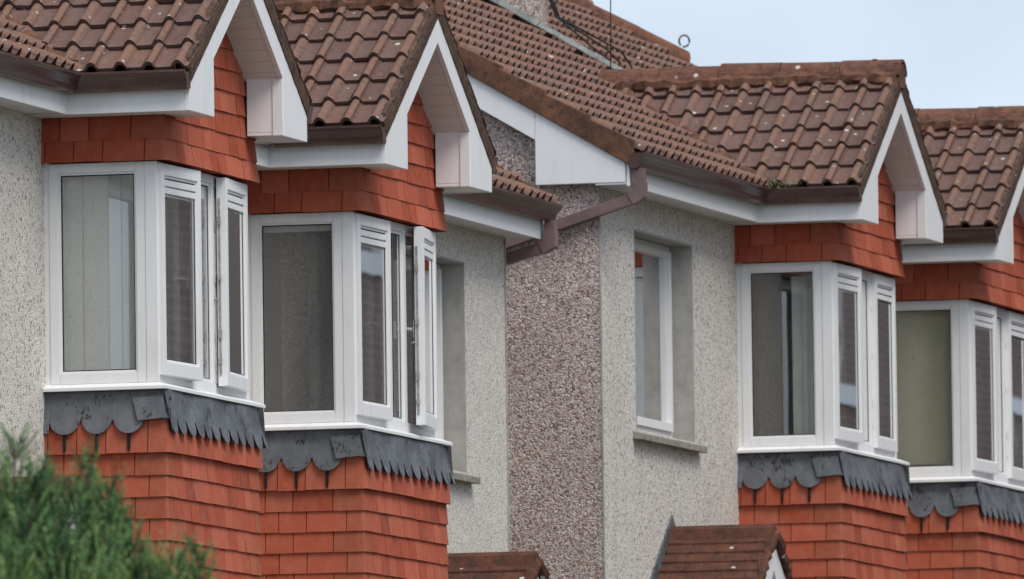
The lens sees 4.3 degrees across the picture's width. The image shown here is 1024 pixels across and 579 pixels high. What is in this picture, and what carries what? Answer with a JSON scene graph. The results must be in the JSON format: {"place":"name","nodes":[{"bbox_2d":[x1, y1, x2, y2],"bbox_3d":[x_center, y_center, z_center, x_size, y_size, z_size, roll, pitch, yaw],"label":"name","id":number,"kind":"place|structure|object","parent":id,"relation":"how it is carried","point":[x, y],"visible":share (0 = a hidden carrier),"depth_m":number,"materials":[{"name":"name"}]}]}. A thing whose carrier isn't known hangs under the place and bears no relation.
{"place":"outdoors","nodes":[
{"label":"outdoors","id":0,"kind":"place"},
{"bbox_2d":[444,0,947,578],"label":"house","id":1,"kind":"structure","parent":0,"point":[702,374],"depth_m":89.31,"materials":[{"name":"brown tile"}]},
{"bbox_2d":[635,238,673,436],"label":"window","id":2,"kind":"structure","parent":1,"relation":"in","point":[653,287],"depth_m":88.34,"materials":[{"name":"white plastic"}]},
{"bbox_2d":[764,176,816,187],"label":"weed","id":3,"kind":"object","parent":1,"relation":"on","point":[776,183],"visible":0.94,"depth_m":89.43,"materials":[{"name":"green plant"}]},
{"bbox_2d":[736,261,909,465],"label":"bay window","id":4,"kind":"structure","parent":1,"relation":"in","point":[823,439],"depth_m":89.75,"materials":[{"name":"white plastic"}]},
{"bbox_2d":[592,0,1023,108],"label":"sky","id":5,"kind":"structure","parent":0,"point":[955,53],"materials":[{"name":"blue"}]},
{"bbox_3d":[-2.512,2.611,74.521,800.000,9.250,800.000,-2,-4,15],"label":"ground","id":6,"kind":"structure","parent":0,"visible":0},
{"bbox_2d":[0,0,313,578],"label":"house","id":7,"kind":"structure","parent":6,"relation":"on","point":[133,133],"depth_m":74.69,"materials":[{"name":"brown tile"}]},
{"bbox_2d":[43,161,265,407],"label":"bay window","id":8,"kind":"structure","parent":7,"relation":"in","point":[146,375],"depth_m":74.66,"materials":[{"name":"white plastic"}]},
{"bbox_2d":[214,0,562,578],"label":"house","id":9,"kind":"structure","parent":6,"relation":"on","point":[393,205],"depth_m":79.28,"materials":[{"name":"brown tile"}]},
{"bbox_2d":[248,211,452,445],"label":"bay window","id":10,"kind":"structure","parent":9,"relation":"in","point":[343,416],"depth_m":78.51,"materials":[{"name":"white plastic"}]},
{"bbox_2d":[406,257,443,439],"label":"window","id":11,"kind":"structure","parent":9,"relation":"in","point":[440,431],"depth_m":83.11,"materials":[{"name":"white plastic"}]},
{"bbox_2d":[548,0,1023,578],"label":"house","id":12,"kind":"structure","parent":6,"relation":"on","point":[960,356],"depth_m":93.67,"materials":[{"name":"brown tile"}]},
{"bbox_2d":[896,299,1023,491],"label":"bay window","id":13,"kind":"structure","parent":12,"relation":"in","point":[960,470],"depth_m":93.53,"materials":[{"name":"white plastic"}]},
{"bbox_3d":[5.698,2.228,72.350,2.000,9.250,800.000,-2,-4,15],"label":"pavement","id":14,"kind":"structure","parent":0,"visible":0},
{"bbox_2d":[0,421,221,578],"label":"juniper bush","id":15,"kind":"object","parent":14,"relation":"on","point":[36,544],"visible":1,"depth_m":45.92,"materials":[{"name":"green plant"}]}
]}

